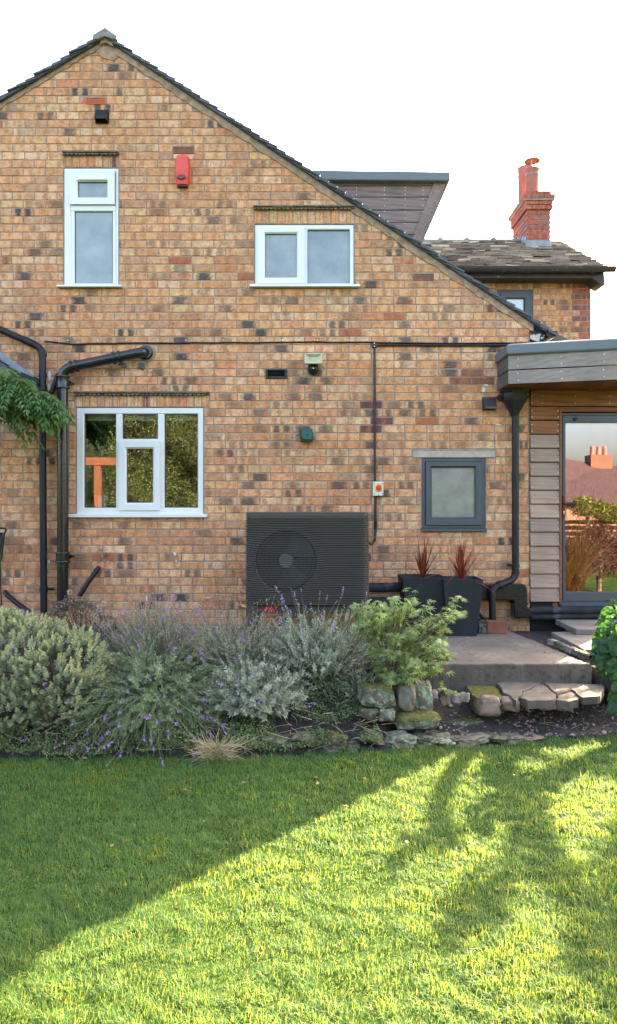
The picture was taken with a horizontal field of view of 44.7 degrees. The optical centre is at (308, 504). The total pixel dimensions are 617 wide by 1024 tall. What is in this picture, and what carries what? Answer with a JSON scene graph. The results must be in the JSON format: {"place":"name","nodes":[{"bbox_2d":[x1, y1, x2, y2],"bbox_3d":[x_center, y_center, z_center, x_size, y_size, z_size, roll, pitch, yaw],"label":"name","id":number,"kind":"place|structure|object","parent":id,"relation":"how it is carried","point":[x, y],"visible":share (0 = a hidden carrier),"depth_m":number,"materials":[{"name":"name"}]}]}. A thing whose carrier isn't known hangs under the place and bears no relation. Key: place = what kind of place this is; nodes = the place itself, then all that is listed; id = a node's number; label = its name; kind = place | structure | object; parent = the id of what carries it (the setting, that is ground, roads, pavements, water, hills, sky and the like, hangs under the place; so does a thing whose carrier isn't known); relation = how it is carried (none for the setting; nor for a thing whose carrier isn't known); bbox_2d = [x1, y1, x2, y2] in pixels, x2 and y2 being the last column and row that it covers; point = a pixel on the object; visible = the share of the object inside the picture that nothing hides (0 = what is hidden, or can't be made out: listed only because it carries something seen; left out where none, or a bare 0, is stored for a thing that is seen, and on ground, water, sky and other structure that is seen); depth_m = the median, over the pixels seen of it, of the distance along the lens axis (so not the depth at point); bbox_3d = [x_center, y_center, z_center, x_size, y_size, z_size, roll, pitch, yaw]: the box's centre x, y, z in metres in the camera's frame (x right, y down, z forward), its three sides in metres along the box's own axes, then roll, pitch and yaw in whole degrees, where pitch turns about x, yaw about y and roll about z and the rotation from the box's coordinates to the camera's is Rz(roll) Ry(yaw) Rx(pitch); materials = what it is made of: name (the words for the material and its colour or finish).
{"place":"outdoors","nodes":[
{"label":"outdoors","id":0,"kind":"place"},
{"bbox_2d":[95,496,107,506],"bbox_3d":[-2.132,-0.034,7.720,0.136,0.123,0.136,0,0,0],"label":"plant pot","id":1,"kind":"object","parent":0,"point":[100,501],"visible":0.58,"depth_m":7.67,"materials":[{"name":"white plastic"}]},
{"bbox_2d":[0,627,591,694],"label":"patio","id":2,"kind":"structure","parent":0,"point":[484,661],"depth_m":5.81,"materials":[{"name":"stone"}]},
{"bbox_2d":[0,527,6,604],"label":"folding chair","id":3,"kind":"object","parent":2,"relation":"on","point":[2,537],"visible":0.93,"depth_m":7.32,"materials":[{"name":"black plastic"}]},
{"bbox_2d":[245,512,368,640],"bbox_3d":[-0.010,0.642,6.899,1.117,1.154,0.462,0,0,0],"label":"heat pump","id":4,"kind":"object","parent":2,"relation":"on","point":[286,551],"visible":0.97,"depth_m":6.68,"materials":[{"name":"metal"}]},
{"bbox_2d":[369,582,400,592],"bbox_3d":[0.909,0.789,7.245,0.836,0.105,0.098,0,0,-20],"label":"insulated pipe","id":5,"kind":"object","parent":4,"relation":"attached to","point":[384,587],"visible":0.45,"depth_m":7.14,"materials":[{"name":"plastic"}]},
{"bbox_2d":[368,596,402,606],"bbox_3d":[0.910,0.924,7.237,0.840,0.100,0.097,0,0,-21],"label":"insulated pipe","id":6,"kind":"object","parent":4,"relation":"attached to","point":[382,599],"visible":0.22,"depth_m":7.12,"materials":[{"name":"plastic"}]},
{"bbox_2d":[397,574,446,634],"bbox_3d":[1.083,0.948,7.187,0.413,0.539,0.413,0,0,0],"label":"planter","id":7,"kind":"object","parent":2,"relation":"on","point":[429,587],"visible":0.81,"depth_m":7.00,"materials":[{"name":"plastic"}]},
{"bbox_2d":[387,539,454,577],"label":"spiky plant","id":8,"kind":"object","parent":7,"relation":"in","point":[422,565],"visible":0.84,"depth_m":7.11,"materials":[{"name":"plant"}]},
{"bbox_2d":[437,576,482,635],"bbox_3d":[1.428,0.953,7.096,0.371,0.531,0.371,0,0,0],"label":"planter","id":9,"kind":"object","parent":2,"relation":"on","point":[469,588],"visible":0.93,"depth_m":6.93,"materials":[{"name":"plastic"}]},
{"bbox_2d":[445,535,509,591],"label":"spiky plant","id":10,"kind":"object","parent":9,"relation":"in","point":[461,570],"visible":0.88,"depth_m":7.01,"materials":[{"name":"plant"}]},
{"bbox_2d":[477,620,486,633],"bbox_3d":[1.650,1.163,7.155,0.079,0.112,0.110,0,0,0],"label":"brick","id":11,"kind":"object","parent":2,"relation":"on","point":[482,627],"visible":0.77,"depth_m":7.10,"materials":[{"name":"stone"}]},
{"bbox_2d":[485,620,506,633],"bbox_3d":[1.784,1.161,7.145,0.190,0.117,0.110,0,0,0],"label":"brick","id":12,"kind":"object","parent":2,"relation":"on","point":[496,626],"visible":0.89,"depth_m":7.09,"materials":[{"name":"brick"}]},
{"bbox_2d":[0,732,616,1023],"bbox_3d":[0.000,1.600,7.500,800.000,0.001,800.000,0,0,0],"label":"lawn","id":13,"kind":"structure","parent":0,"point":[86,1001],"depth_m":3.05,"materials":[{"name":"plant"}]},
{"bbox_2d":[0,28,566,630],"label":"brick house","id":14,"kind":"structure","parent":13,"relation":"on","point":[184,458],"depth_m":7.50,"materials":[{"name":"brick"}]},
{"bbox_2d":[2,590,30,611],"bbox_3d":[-2.869,0.977,7.413,0.408,0.269,0.080,0,0,21],"label":"waste pipe","id":15,"kind":"object","parent":14,"relation":"attached to","point":[12,599],"visible":0.84,"depth_m":7.39,"materials":[{"name":"black plastic"}]},
{"bbox_2d":[0,352,47,391],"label":"lean to roof","id":16,"kind":"object","parent":14,"relation":"attached to","point":[6,361],"visible":0.51,"depth_m":7.49,"materials":[{"name":"glass"}]},
{"bbox_2d":[0,367,76,451],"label":"wisteria","id":17,"kind":"object","parent":16,"relation":"on","point":[23,396],"visible":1,"depth_m":6.72,"materials":[{"name":"green plant"}]},
{"bbox_2d":[0,326,53,613],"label":"downpipe","id":18,"kind":"object","parent":14,"relation":"attached to","point":[41,384],"visible":0.87,"depth_m":7.40,"materials":[{"name":"black plastic"}]},
{"bbox_2d":[49,373,57,394],"bbox_3d":[-2.540,-1.167,7.468,0.133,0.305,0.080,0,0,0],"label":"waste pipe","id":19,"kind":"object","parent":14,"relation":"attached to","point":[52,389],"visible":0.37,"depth_m":7.43,"materials":[{"name":"black plastic"}]},
{"bbox_2d":[77,566,100,597],"bbox_3d":[-2.172,0.761,7.429,0.234,0.312,0.082,0,0,-23],"label":"waste pipe","id":20,"kind":"object","parent":14,"relation":"attached to","point":[95,572],"visible":0.98,"depth_m":7.41,"materials":[{"name":"black plastic"}]},
{"bbox_2d":[57,169,122,287],"bbox_3d":[-2.179,-2.769,7.514,0.640,1.201,0.137,0,0,0],"label":"window","id":21,"kind":"structure","parent":14,"relation":"in","point":[91,196],"depth_m":7.52,"materials":[{"name":"white plastic"}]},
{"bbox_2d":[94,110,108,123],"bbox_3d":[-2.061,-3.878,7.455,0.137,0.133,0.089,0,0,0],"label":"vent cowl","id":22,"kind":"object","parent":14,"relation":"attached to","point":[101,116],"visible":1,"depth_m":7.46,"materials":[{"name":"black plastic"}]},
{"bbox_2d":[97,548,108,562],"bbox_3d":[-2.046,0.501,7.454,0.095,0.147,0.088,0,0,0],"label":"garden tap","id":23,"kind":"object","parent":14,"relation":"attached to","point":[105,554],"visible":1,"depth_m":7.42,"materials":[{"name":"gold metal"}]},
{"bbox_2d":[55,345,155,610],"bbox_3d":[-2.010,-0.279,7.413,0.968,2.644,0.178,0,0,0],"label":"soil pipe","id":24,"kind":"object","parent":14,"relation":"attached to","point":[145,353],"visible":0.98,"depth_m":7.35,"materials":[{"name":"black paint"}]},
{"bbox_2d":[69,408,206,516],"bbox_3d":[-1.704,-0.425,7.531,1.384,1.095,0.162,0,0,0],"label":"window","id":25,"kind":"structure","parent":14,"relation":"in","point":[157,508],"depth_m":7.51,"materials":[{"name":"white plastic"}]},
{"bbox_2d":[175,155,189,187],"bbox_3d":[-1.255,-3.320,7.455,0.144,0.303,0.082,0,0,0],"label":"alarm box","id":26,"kind":"object","parent":14,"relation":"attached to","point":[182,170],"visible":1,"depth_m":7.43,"materials":[{"name":"plastic"}]},
{"bbox_2d":[44,340,537,344],"bbox_3d":[-0.147,-1.624,7.491,4.979,0.052,0.015,0,0,0],"label":"cable","id":27,"kind":"object","parent":14,"relation":"attached to","point":[317,341],"visible":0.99,"depth_m":7.49,"materials":[{"name":"black plastic"}]},
{"bbox_2d":[250,225,359,287],"bbox_3d":[-0.035,-2.488,7.514,1.097,0.634,0.137,0,0,0],"label":"window","id":28,"kind":"structure","parent":14,"relation":"in","point":[286,256],"depth_m":7.52,"materials":[{"name":"white plastic"}]},
{"bbox_2d":[299,427,313,441],"bbox_3d":[-0.020,-0.696,7.438,0.151,0.144,0.120,0,0,0],"label":"outdoor socket box","id":29,"kind":"object","parent":14,"relation":"attached to","point":[306,434],"visible":1,"depth_m":7.39,"materials":[{"name":"green plastic"}]},
{"bbox_2d":[304,353,321,374],"bbox_3d":[0.047,-1.394,7.429,0.172,0.191,0.138,0,0,0],"label":"floodlight","id":30,"kind":"object","parent":14,"relation":"attached to","point":[312,359],"visible":1,"depth_m":7.38,"materials":[{"name":"white plastic"}]},
{"bbox_2d":[369,496,376,545],"bbox_3d":[0.597,0.143,7.222,0.041,0.498,0.573,0,0,15],"label":"conduit","id":31,"kind":"object","parent":14,"relation":"attached to","point":[375,520],"visible":0.87,"depth_m":7.47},
{"bbox_2d":[373,482,382,495],"bbox_3d":[0.692,-0.162,7.456,0.102,0.141,0.084,0,0,0],"label":"isolator switch","id":32,"kind":"object","parent":14,"relation":"attached to","point":[377,488],"visible":1,"depth_m":7.45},
{"bbox_2d":[371,342,507,481],"bbox_3d":[1.332,-0.924,7.479,1.404,1.396,0.037,0,0,0],"label":"conduit","id":33,"kind":"object","parent":14,"relation":"attached to","point":[374,345],"visible":0.96,"depth_m":7.47,"materials":[{"name":"metal"}]},
{"bbox_2d":[421,458,486,530],"bbox_3d":[1.453,-0.102,7.524,0.650,0.731,0.117,0,0,0],"label":"window","id":34,"kind":"structure","parent":14,"relation":"in","point":[453,489],"depth_m":7.51,"materials":[{"name":"grey glass"}]},
{"bbox_2d":[482,397,496,409],"bbox_3d":[1.804,-1.011,7.455,0.139,0.133,0.089,0,0,0],"label":"vent cowl","id":35,"kind":"object","parent":14,"relation":"attached to","point":[489,403],"visible":1,"depth_m":7.44,"materials":[{"name":"brown plastic"}]},
{"bbox_2d":[481,583,531,617],"bbox_3d":[1.722,0.942,7.412,0.943,0.333,0.152,0,0,0],"label":"pipe trunking","id":36,"kind":"object","parent":14,"relation":"attached to","point":[515,594],"visible":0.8,"depth_m":7.34,"materials":[{"name":"plastic"}]},
{"bbox_2d":[529,606,614,613],"bbox_3d":[2.892,1.037,7.400,1.415,0.091,0.089,0,0,0],"label":"insulated pipe","id":37,"kind":"object","parent":36,"relation":"attached to","point":[567,610],"visible":0.84,"depth_m":7.37,"materials":[{"name":"plastic"}]},
{"bbox_2d":[529,614,616,619],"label":"insulated pipe","id":38,"kind":"object","parent":36,"relation":"attached to","point":[565,616],"visible":0.69,"depth_m":7.37,"materials":[{"name":"plastic"}]},
{"bbox_2d":[489,387,529,619],"bbox_3d":[1.970,-0.024,7.374,0.441,2.288,0.247,0,0,0],"label":"downpipe","id":39,"kind":"object","parent":14,"relation":"attached to","point":[514,399],"visible":0.98,"depth_m":7.37,"materials":[{"name":"black plastic"}]},
{"bbox_2d":[422,157,616,340],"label":"wing","id":40,"kind":"structure","parent":13,"relation":"on","point":[534,270],"depth_m":10.96,"materials":[{"name":"brick"}]},
{"bbox_2d":[497,290,532,317],"bbox_3d":[3.015,-2.908,10.986,0.520,0.465,0.088,0,0,0],"label":"window","id":41,"kind":"structure","parent":40,"relation":"in","point":[522,299],"depth_m":10.96,"materials":[{"name":"grey glass"}]},
{"bbox_2d":[495,338,616,630],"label":"timber extension","id":42,"kind":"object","parent":13,"relation":"on","point":[571,385],"visible":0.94,"depth_m":7.48,"materials":[{"name":"weathered grey timber cladding"},{"name":"brown wood"},{"name":"glass"}]},
{"bbox_2d":[560,413,616,606],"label":"glass door","id":43,"kind":"structure","parent":42,"relation":"in","point":[569,598],"depth_m":7.48,"materials":[{"name":"glass"}]},
{"bbox_2d":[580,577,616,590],"bbox_3d":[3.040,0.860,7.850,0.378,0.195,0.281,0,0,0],"label":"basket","id":44,"kind":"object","parent":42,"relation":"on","point":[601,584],"visible":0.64,"depth_m":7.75,"materials":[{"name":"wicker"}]},
{"bbox_2d":[0,647,616,759],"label":"flower bed soil","id":45,"kind":"structure","parent":0,"point":[490,722],"depth_m":5.20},
{"bbox_2d":[23,612,44,625],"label":"stone","id":46,"kind":"object","parent":45,"relation":"on","point":[38,614],"visible":0.25,"depth_m":6.04,"materials":[{"name":"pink stone"}]},
{"bbox_2d":[0,605,115,742],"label":"variegated shrub","id":47,"kind":"object","parent":45,"relation":"on","point":[23,686],"visible":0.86,"depth_m":4.96,"materials":[{"name":"green plant"}]},
{"bbox_2d":[46,593,118,659],"bbox_3d":[-1.828,1.009,6.076,0.656,0.587,0.418,0,0,0],"label":"oregano bush","id":48,"kind":"object","parent":45,"relation":"on","point":[74,603],"visible":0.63,"depth_m":6.05,"materials":[{"name":"green plant"}]},
{"bbox_2d":[67,590,117,655],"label":"seed head plant","id":49,"kind":"object","parent":45,"relation":"on","point":[97,610],"visible":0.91,"depth_m":5.88,"materials":[{"name":"plant"}]},
{"bbox_2d":[21,623,247,766],"bbox_3d":[-1.183,1.349,5.193,1.788,1.006,1.457,0,0,0],"label":"lavender bush","id":50,"kind":"object","parent":45,"relation":"on","point":[177,676],"visible":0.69,"depth_m":5.02,"materials":[{"name":"green plant"}]},
{"bbox_2d":[73,588,232,664],"bbox_3d":[-1.228,0.948,6.004,1.314,0.591,0.969,0,0,0],"label":"lavender bush","id":51,"kind":"object","parent":45,"relation":"on","point":[147,636],"visible":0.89,"depth_m":5.87,"materials":[{"name":"green plant"}]},
{"bbox_2d":[0,666,379,756],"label":"ground cover","id":52,"kind":"object","parent":45,"relation":"on","point":[160,743],"visible":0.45,"depth_m":4.87,"materials":[{"name":"green plant"}]},
{"bbox_2d":[179,712,253,766],"bbox_3d":[-0.552,1.460,4.659,0.430,0.274,0.460,0,0,-41],"label":"dry grass tuft","id":53,"kind":"object","parent":45,"relation":"on","point":[207,754],"visible":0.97,"depth_m":4.68,"materials":[{"name":"plant"}]},
{"bbox_2d":[215,589,235,632],"bbox_3d":[-0.687,0.938,6.186,0.188,0.485,0.103,0,0,0],"label":"fuchsia","id":54,"kind":"object","parent":45,"relation":"on","point":[229,610],"visible":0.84,"depth_m":6.18,"materials":[{"name":"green plant"}]},
{"bbox_2d":[164,592,305,669],"bbox_3d":[-0.542,0.952,5.732,1.047,0.601,0.971,0,0,-25],"label":"lavender bush","id":55,"kind":"object","parent":45,"relation":"on","point":[226,652],"visible":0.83,"depth_m":5.65,"materials":[{"name":"green plant"}]},
{"bbox_2d":[235,737,263,749],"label":"stone","id":56,"kind":"object","parent":45,"relation":"on","point":[246,743],"visible":0.45,"depth_m":4.80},
{"bbox_2d":[199,647,316,722],"bbox_3d":[-0.348,1.240,5.172,0.829,0.478,0.775,0,0,0],"label":"lavender bush","id":57,"kind":"object","parent":45,"relation":"on","point":[246,689],"visible":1,"depth_m":5.09,"materials":[{"name":"green plant"}]},
{"bbox_2d":[238,598,279,635],"bbox_3d":[-0.387,0.945,5.994,0.358,0.402,0.120,0,0,0],"label":"fuchsia","id":58,"kind":"object","parent":45,"relation":"on","point":[268,608],"visible":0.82,"depth_m":6.00,"materials":[{"name":"red plant"}]},
{"bbox_2d":[258,733,289,748],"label":"stone","id":59,"kind":"object","parent":45,"relation":"on","point":[283,740],"visible":0.68,"depth_m":4.85,"materials":[{"name":"stone"}]},
{"bbox_2d":[7,709,593,761],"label":"dry stalks","id":60,"kind":"object","parent":45,"relation":"on","point":[261,732],"visible":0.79,"depth_m":4.91,"materials":[{"name":"plant"}]},
{"bbox_2d":[288,731,320,747],"bbox_3d":[-0.031,1.536,4.919,0.229,0.089,0.215,1,-3,0],"label":"stone","id":61,"kind":"object","parent":45,"relation":"on","point":[297,737],"visible":0.82,"depth_m":4.86,"materials":[{"name":"stone"}]},
{"bbox_2d":[239,586,406,683],"bbox_3d":[0.064,0.952,5.529,1.111,0.734,0.993,0,0,-20],"label":"lavender bush","id":62,"kind":"object","parent":45,"relation":"on","point":[331,653],"visible":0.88,"depth_m":5.49,"materials":[{"name":"green plant"}]},
{"bbox_2d":[319,735,347,750],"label":"stone","id":63,"kind":"object","parent":45,"relation":"on","point":[333,747],"visible":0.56,"depth_m":4.86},
{"bbox_2d":[326,730,347,745],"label":"stone","id":64,"kind":"object","parent":63,"relation":"on","point":[335,735],"visible":0.88,"depth_m":4.87,"materials":[{"name":"stone"}]},
{"bbox_2d":[83,635,606,850],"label":"fallen leaves","id":65,"kind":"object","parent":45,"relation":"on","point":[391,792],"visible":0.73,"depth_m":4.35,"materials":[{"name":"brown plant"}]},
{"bbox_2d":[343,741,362,752],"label":"stone","id":66,"kind":"object","parent":45,"relation":"on","point":[353,744],"visible":0.59,"depth_m":4.92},
{"bbox_2d":[319,655,398,704],"bbox_3d":[0.371,1.259,5.368,0.543,0.369,0.482,0,0,-32],"label":"lavender bush","id":67,"kind":"object","parent":45,"relation":"on","point":[360,681],"visible":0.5,"depth_m":5.39,"materials":[{"name":"green plant"}]},
{"bbox_2d":[360,706,377,720],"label":"stone","id":68,"kind":"object","parent":45,"relation":"on","point":[367,713],"visible":0.98,"depth_m":5.07,"materials":[{"name":"stone"}]},
{"bbox_2d":[357,728,383,744],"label":"stone","id":69,"kind":"object","parent":45,"relation":"on","point":[363,732],"visible":0.81,"depth_m":4.94,"materials":[{"name":"stone"}]},
{"bbox_2d":[357,683,396,707],"bbox_3d":[0.474,1.320,5.208,0.267,0.160,0.237,2,-4,0],"label":"stone","id":70,"kind":"object","parent":45,"relation":"on","point":[379,695],"visible":0.98,"depth_m":5.11,"materials":[{"name":"stone"}]},
{"bbox_2d":[377,707,394,721],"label":"stone","id":71,"kind":"object","parent":45,"relation":"on","point":[385,714],"visible":0.79,"depth_m":5.07,"materials":[{"name":"stone"}]},
{"bbox_2d":[383,729,417,748],"bbox_3d":[0.596,1.570,5.014,0.253,0.119,0.251,-1,2,-18],"label":"stone","id":72,"kind":"object","parent":45,"relation":"on","point":[396,738],"visible":0.83,"depth_m":4.94,"materials":[{"name":"stone"}]},
{"bbox_2d":[346,588,467,696],"bbox_3d":[0.730,1.032,5.420,0.919,0.859,0.811,0,0,0],"label":"japanese maple","id":73,"kind":"object","parent":45,"relation":"on","point":[408,668],"visible":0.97,"depth_m":5.35,"materials":[{"name":"green plant"}]},
{"bbox_2d":[390,709,440,729],"bbox_3d":[0.737,1.466,5.132,0.353,0.103,0.246,-1,4,0],"label":"stone","id":74,"kind":"object","parent":45,"relation":"on","point":[420,719],"visible":0.97,"depth_m":5.05,"materials":[{"name":"stone"}]},
{"bbox_2d":[394,683,415,711],"bbox_3d":[0.673,1.335,5.207,0.144,0.210,0.192,-4,1,0],"label":"stone","id":75,"kind":"object","parent":74,"relation":"on","point":[405,695],"visible":0.91,"depth_m":5.13,"materials":[{"name":"stone"}]},
{"bbox_2d":[413,679,432,710],"bbox_3d":[0.785,1.352,5.292,0.166,0.261,0.229,2,-3,0],"label":"stone","id":76,"kind":"object","parent":74,"relation":"on","point":[424,698],"visible":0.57,"depth_m":5.19,"materials":[{"name":"stone"}]},
{"bbox_2d":[411,730,432,748],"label":"stone","id":77,"kind":"object","parent":45,"relation":"on","point":[423,739],"visible":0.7,"depth_m":4.96,"materials":[{"name":"stone"}]},
{"bbox_2d":[431,689,437,698],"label":"stone","id":78,"kind":"object","parent":45,"relation":"on","point":[434,693],"visible":0.56,"depth_m":5.31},
{"bbox_2d":[429,732,452,747],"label":"stone","id":79,"kind":"object","parent":45,"relation":"on","point":[443,738],"visible":0.91,"depth_m":4.98,"materials":[{"name":"stone"}]},
{"bbox_2d":[440,696,450,705],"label":"stone","id":80,"kind":"object","parent":45,"relation":"on","point":[444,700],"visible":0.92,"depth_m":5.31,"materials":[{"name":"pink stone"}]},
{"bbox_2d":[440,689,452,698],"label":"stone","id":81,"kind":"object","parent":80,"relation":"on","point":[446,696],"visible":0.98,"depth_m":5.32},
{"bbox_2d":[451,693,461,703],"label":"stone","id":82,"kind":"object","parent":45,"relation":"on","point":[455,697],"visible":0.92,"depth_m":5.31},
{"bbox_2d":[441,717,482,725],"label":"stone slab","id":83,"kind":"structure","parent":45,"relation":"on","point":[464,721],"depth_m":5.27,"materials":[{"name":"stone"}]},
{"bbox_2d":[460,692,469,701],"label":"stone","id":84,"kind":"object","parent":45,"relation":"on","point":[464,696],"visible":0.99,"depth_m":5.32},
{"bbox_2d":[450,732,490,747],"bbox_3d":[1.074,1.584,5.040,0.308,0.064,0.196,-4,0,-8],"label":"stone","id":85,"kind":"object","parent":45,"relation":"on","point":[475,738],"visible":0.88,"depth_m":5.01,"materials":[{"name":"stone"}]},
{"bbox_2d":[467,685,503,715],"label":"stone slab","id":86,"kind":"structure","parent":45,"relation":"on","point":[475,691],"depth_m":5.47,"materials":[{"name":"stone"}]},
{"bbox_2d":[476,694,500,716],"bbox_3d":[1.269,1.412,5.277,0.170,0.145,0.147,3,3,0],"label":"stone","id":87,"kind":"object","parent":45,"relation":"on","point":[488,705],"visible":1,"depth_m":5.22,"materials":[{"name":"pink stone"}]},
{"bbox_2d":[486,732,506,742],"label":"stone","id":88,"kind":"object","parent":45,"relation":"on","point":[497,738],"visible":0.91,"depth_m":5.02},
{"bbox_2d":[500,696,519,711],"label":"stone","id":89,"kind":"object","parent":45,"relation":"on","point":[506,702],"visible":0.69,"depth_m":5.26,"materials":[{"name":"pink stone"}]},
{"bbox_2d":[501,732,523,743],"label":"stone","id":90,"kind":"object","parent":45,"relation":"on","point":[515,738],"visible":0.82,"depth_m":5.07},
{"bbox_2d":[496,681,540,708],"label":"stone slab","id":91,"kind":"structure","parent":45,"relation":"on","point":[513,691],"depth_m":5.56,"materials":[{"name":"stone"}]},
{"bbox_2d":[426,699,616,745],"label":"gravel","id":92,"kind":"structure","parent":45,"relation":"on","point":[529,726],"depth_m":5.32,"materials":[{"name":"gravel"}]},
{"bbox_2d":[523,732,545,740],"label":"stone","id":93,"kind":"object","parent":45,"relation":"on","point":[535,737],"visible":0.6,"depth_m":5.08,"materials":[{"name":"grey stone"}]},
{"bbox_2d":[520,684,555,708],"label":"stone slab","id":94,"kind":"structure","parent":45,"relation":"on","point":[542,696],"depth_m":5.28,"materials":[{"name":"stone"}]},
{"bbox_2d":[556,691,578,709],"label":"stone slab","id":95,"kind":"structure","parent":45,"relation":"on","point":[568,700],"depth_m":5.26,"materials":[{"name":"stone"}]},
{"bbox_2d":[544,683,603,704],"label":"stone slab","id":96,"kind":"structure","parent":45,"relation":"on","point":[588,694],"depth_m":5.47,"materials":[{"name":"stone"}]},
{"bbox_2d":[590,599,616,682],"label":"broad leaved plant","id":97,"kind":"object","parent":45,"relation":"on","point":[604,647],"visible":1,"depth_m":5.18,"materials":[{"name":"green plant"}]},
{"bbox_2d":[606,681,616,716],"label":"broad leaved plant","id":98,"kind":"object","parent":45,"relation":"on","point":[612,703],"visible":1,"depth_m":5.05,"materials":[{"name":"green plant"}]},
{"bbox_2d":[0,0,616,338],"label":"sky","id":99,"kind":"structure","parent":0,"point":[470,90],"materials":[{"name":"white"}]},
{"bbox_2d":[511,631,615,704],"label":"side path","id":100,"kind":"structure","parent":0,"point":[544,636],"depth_m":6.34,"materials":[{"name":"concrete"}]},
{"bbox_2d":[553,641,563,648],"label":"stone","id":101,"kind":"object","parent":100,"relation":"on","point":[556,644],"visible":0.77,"depth_m":6.42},
{"bbox_2d":[565,646,576,653],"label":"stone","id":102,"kind":"object","parent":100,"relation":"on","point":[568,649],"visible":0.79,"depth_m":6.19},
{"bbox_2d":[551,632,593,654],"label":"paving slab","id":103,"kind":"structure","parent":100,"relation":"on","point":[581,642],"depth_m":6.53,"materials":[{"name":"stone"}]},
{"bbox_2d":[571,648,582,656],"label":"stone","id":104,"kind":"object","parent":100,"relation":"on","point":[574,651],"visible":0.8,"depth_m":6.09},
{"bbox_2d":[577,651,589,658],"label":"stone","id":105,"kind":"object","parent":100,"relation":"on","point":[583,654],"visible":1,"depth_m":5.96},
{"bbox_3d":[2.850,1.213,7.120,0.700,0.086,0.360,0,0,0],"label":"concrete block","id":106,"kind":"object","parent":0,"visible":0},
{"bbox_2d":[556,620,616,634],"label":"paving slab","id":107,"kind":"structure","parent":106,"relation":"on","point":[582,627],"depth_m":6.97,"materials":[{"name":"stone"}]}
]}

